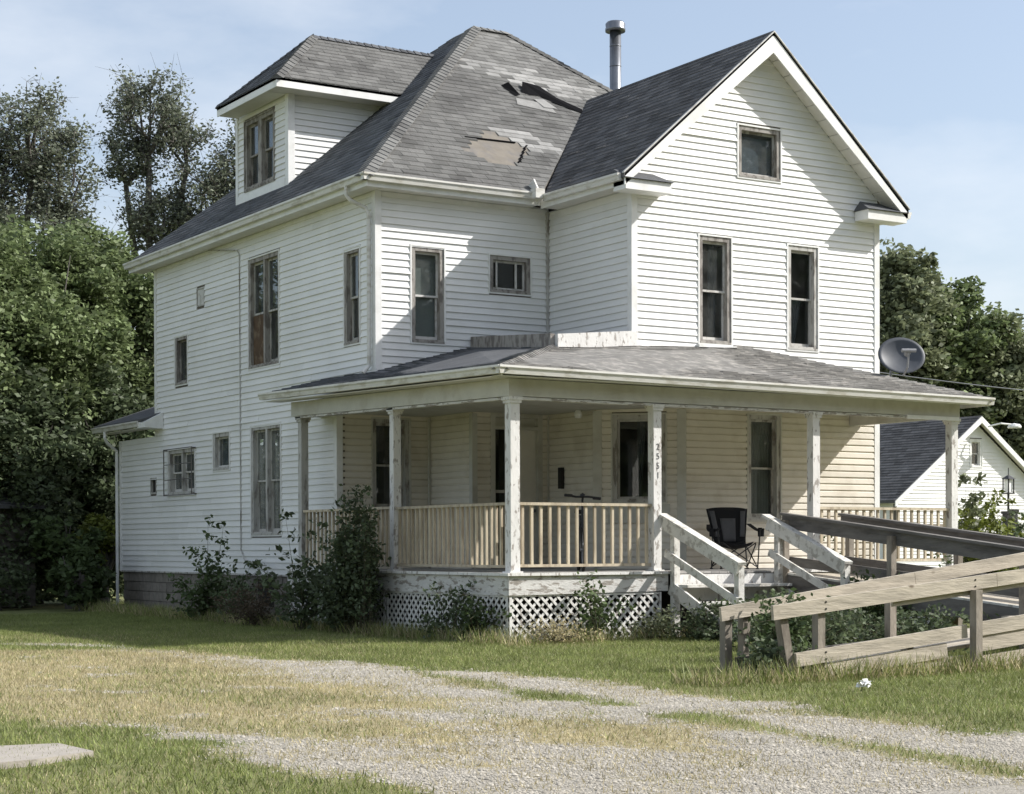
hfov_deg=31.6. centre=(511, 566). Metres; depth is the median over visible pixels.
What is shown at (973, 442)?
window
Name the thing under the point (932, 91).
sky
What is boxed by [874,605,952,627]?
shrub
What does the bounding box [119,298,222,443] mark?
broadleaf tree
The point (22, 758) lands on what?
concrete pavement
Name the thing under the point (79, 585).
bush
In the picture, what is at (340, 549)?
shrub
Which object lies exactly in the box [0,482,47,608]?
bush
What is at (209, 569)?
shrub
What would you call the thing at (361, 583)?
shrub
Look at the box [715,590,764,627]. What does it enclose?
shrub
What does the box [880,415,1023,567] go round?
neighbour house
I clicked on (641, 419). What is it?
window
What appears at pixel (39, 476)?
broadleaf tree
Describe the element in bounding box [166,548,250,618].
shrub
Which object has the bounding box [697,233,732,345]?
window
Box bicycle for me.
[564,493,600,570]
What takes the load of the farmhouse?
on the ground at (57, 607)
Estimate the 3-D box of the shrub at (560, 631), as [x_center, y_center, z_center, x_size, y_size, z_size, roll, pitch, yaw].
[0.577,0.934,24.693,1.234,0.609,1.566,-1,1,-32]
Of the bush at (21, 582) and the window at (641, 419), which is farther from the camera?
the bush at (21, 582)
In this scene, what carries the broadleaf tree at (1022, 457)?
on the ground at (57, 607)
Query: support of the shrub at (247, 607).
on the ground at (57, 607)
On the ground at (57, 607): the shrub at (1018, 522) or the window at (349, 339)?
the shrub at (1018, 522)
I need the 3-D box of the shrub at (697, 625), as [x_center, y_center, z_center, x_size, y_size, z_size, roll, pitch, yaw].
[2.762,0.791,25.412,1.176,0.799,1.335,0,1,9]
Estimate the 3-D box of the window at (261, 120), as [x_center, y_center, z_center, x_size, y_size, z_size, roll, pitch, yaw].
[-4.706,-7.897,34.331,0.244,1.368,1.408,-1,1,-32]
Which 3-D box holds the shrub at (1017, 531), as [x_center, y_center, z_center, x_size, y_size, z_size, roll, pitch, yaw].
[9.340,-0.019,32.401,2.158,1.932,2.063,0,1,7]
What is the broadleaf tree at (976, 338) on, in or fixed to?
on the ground at (57, 607)
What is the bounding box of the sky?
[0,0,1023,445]
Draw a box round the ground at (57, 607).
[0,588,1023,793]
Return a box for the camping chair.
[706,507,763,568]
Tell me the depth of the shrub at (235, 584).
32.00 m
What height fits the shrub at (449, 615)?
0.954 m
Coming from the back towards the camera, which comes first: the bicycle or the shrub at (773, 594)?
the bicycle
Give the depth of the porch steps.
26.16 m
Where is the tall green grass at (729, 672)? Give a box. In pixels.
[72,598,1023,686]
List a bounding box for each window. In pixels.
[163,446,196,496]
[174,333,188,386]
[212,430,230,471]
[244,107,275,192]
[247,249,280,370]
[250,421,282,536]
[343,244,361,346]
[371,417,410,511]
[410,244,445,345]
[488,253,531,296]
[611,412,666,503]
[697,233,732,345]
[737,123,781,183]
[746,413,781,521]
[786,243,818,352]
[970,439,982,467]
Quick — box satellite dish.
[878,337,924,376]
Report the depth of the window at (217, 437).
35.15 m
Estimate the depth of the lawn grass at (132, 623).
17.25 m
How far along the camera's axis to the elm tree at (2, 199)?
56.48 m
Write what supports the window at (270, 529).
in the farmhouse
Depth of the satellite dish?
30.20 m
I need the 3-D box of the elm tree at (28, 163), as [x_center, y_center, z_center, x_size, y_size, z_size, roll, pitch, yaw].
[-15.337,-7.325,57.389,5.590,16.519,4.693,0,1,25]
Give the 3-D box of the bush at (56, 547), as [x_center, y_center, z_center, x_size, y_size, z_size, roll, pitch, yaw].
[-9.740,-0.085,39.487,1.827,2.243,1.552,-1,1,-32]
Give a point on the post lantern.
(1007, 484)
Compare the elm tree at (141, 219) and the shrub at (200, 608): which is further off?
the elm tree at (141, 219)
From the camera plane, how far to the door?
31.04 m
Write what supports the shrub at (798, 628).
on the ground at (57, 607)
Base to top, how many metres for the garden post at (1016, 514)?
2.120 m
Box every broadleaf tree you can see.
[0,214,153,603]
[0,224,90,484]
[0,307,34,453]
[0,347,109,604]
[31,217,153,513]
[38,361,154,603]
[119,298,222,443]
[880,237,961,388]
[880,270,1023,427]
[943,305,1023,460]
[998,380,1023,459]
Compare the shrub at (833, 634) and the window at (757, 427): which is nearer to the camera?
the shrub at (833, 634)
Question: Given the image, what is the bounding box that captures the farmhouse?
[91,20,995,642]
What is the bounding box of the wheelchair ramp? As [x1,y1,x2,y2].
[719,513,1023,676]
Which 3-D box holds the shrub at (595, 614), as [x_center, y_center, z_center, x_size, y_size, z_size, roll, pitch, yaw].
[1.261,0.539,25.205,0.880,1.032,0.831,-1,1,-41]
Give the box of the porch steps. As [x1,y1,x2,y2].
[660,513,852,638]
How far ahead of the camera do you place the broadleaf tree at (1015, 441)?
75.19 m
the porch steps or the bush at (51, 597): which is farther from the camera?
the bush at (51, 597)
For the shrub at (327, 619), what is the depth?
27.96 m
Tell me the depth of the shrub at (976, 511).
31.61 m
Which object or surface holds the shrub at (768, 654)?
on the ground at (57, 607)
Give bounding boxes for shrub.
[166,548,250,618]
[182,514,230,618]
[207,559,271,621]
[209,563,292,625]
[247,508,329,630]
[304,558,371,632]
[312,484,391,632]
[340,485,388,633]
[410,578,483,638]
[451,592,513,641]
[515,614,603,644]
[560,569,636,638]
[619,603,694,639]
[665,595,725,641]
[701,587,878,645]
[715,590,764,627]
[719,608,871,652]
[734,587,845,668]
[736,631,816,676]
[827,569,911,636]
[838,603,999,652]
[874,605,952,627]
[927,488,1023,573]
[937,554,952,626]
[940,471,988,562]
[985,509,1023,536]
[1010,513,1023,569]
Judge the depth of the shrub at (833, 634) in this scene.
20.87 m
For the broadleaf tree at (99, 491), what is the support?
on the ground at (57, 607)
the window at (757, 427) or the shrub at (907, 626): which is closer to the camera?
the shrub at (907, 626)
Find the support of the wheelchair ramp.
on the ground at (57, 607)
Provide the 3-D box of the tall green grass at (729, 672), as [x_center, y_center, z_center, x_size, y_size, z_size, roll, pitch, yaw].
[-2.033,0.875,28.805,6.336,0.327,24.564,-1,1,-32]
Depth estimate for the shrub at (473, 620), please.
24.94 m
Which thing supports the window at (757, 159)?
in the farmhouse
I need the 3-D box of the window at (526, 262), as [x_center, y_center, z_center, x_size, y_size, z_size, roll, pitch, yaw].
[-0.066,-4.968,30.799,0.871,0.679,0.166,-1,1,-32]
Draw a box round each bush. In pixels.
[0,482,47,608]
[0,554,36,610]
[20,512,107,608]
[35,568,123,602]
[44,544,116,610]
[72,512,119,605]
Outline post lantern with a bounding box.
[1002,468,1014,509]
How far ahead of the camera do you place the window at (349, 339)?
30.31 m
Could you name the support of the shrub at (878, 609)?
on the ground at (57, 607)
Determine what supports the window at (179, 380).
in the farmhouse
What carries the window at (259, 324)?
in the farmhouse
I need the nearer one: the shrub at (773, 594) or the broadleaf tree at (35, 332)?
the shrub at (773, 594)
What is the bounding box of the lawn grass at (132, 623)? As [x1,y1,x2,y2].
[0,611,1023,793]
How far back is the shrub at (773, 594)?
22.97 m
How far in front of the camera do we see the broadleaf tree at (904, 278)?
73.46 m
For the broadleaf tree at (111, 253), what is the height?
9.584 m
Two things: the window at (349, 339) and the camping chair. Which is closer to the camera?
the camping chair
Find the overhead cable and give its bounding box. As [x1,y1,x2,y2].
[880,372,1023,390]
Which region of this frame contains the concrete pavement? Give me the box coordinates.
[0,743,93,768]
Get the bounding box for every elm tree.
[0,67,121,261]
[0,121,31,226]
[92,52,235,284]
[204,118,235,199]
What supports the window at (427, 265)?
in the farmhouse
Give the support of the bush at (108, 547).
on the ground at (57, 607)
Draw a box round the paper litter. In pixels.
[856,679,870,687]
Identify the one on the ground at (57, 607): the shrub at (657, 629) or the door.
the shrub at (657, 629)
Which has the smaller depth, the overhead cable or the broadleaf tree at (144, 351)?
the overhead cable
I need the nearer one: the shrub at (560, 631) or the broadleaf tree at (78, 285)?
the shrub at (560, 631)
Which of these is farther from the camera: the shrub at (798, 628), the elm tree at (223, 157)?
the elm tree at (223, 157)
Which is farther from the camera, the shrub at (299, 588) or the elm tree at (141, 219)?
the elm tree at (141, 219)
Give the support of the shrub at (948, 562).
on the ground at (57, 607)
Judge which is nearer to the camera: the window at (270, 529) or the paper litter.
the paper litter
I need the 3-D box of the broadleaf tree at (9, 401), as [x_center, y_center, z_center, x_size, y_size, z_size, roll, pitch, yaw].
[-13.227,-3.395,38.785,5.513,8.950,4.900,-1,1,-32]
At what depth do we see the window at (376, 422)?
31.34 m
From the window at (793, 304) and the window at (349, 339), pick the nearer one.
the window at (349, 339)
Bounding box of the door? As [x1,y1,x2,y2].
[490,413,542,564]

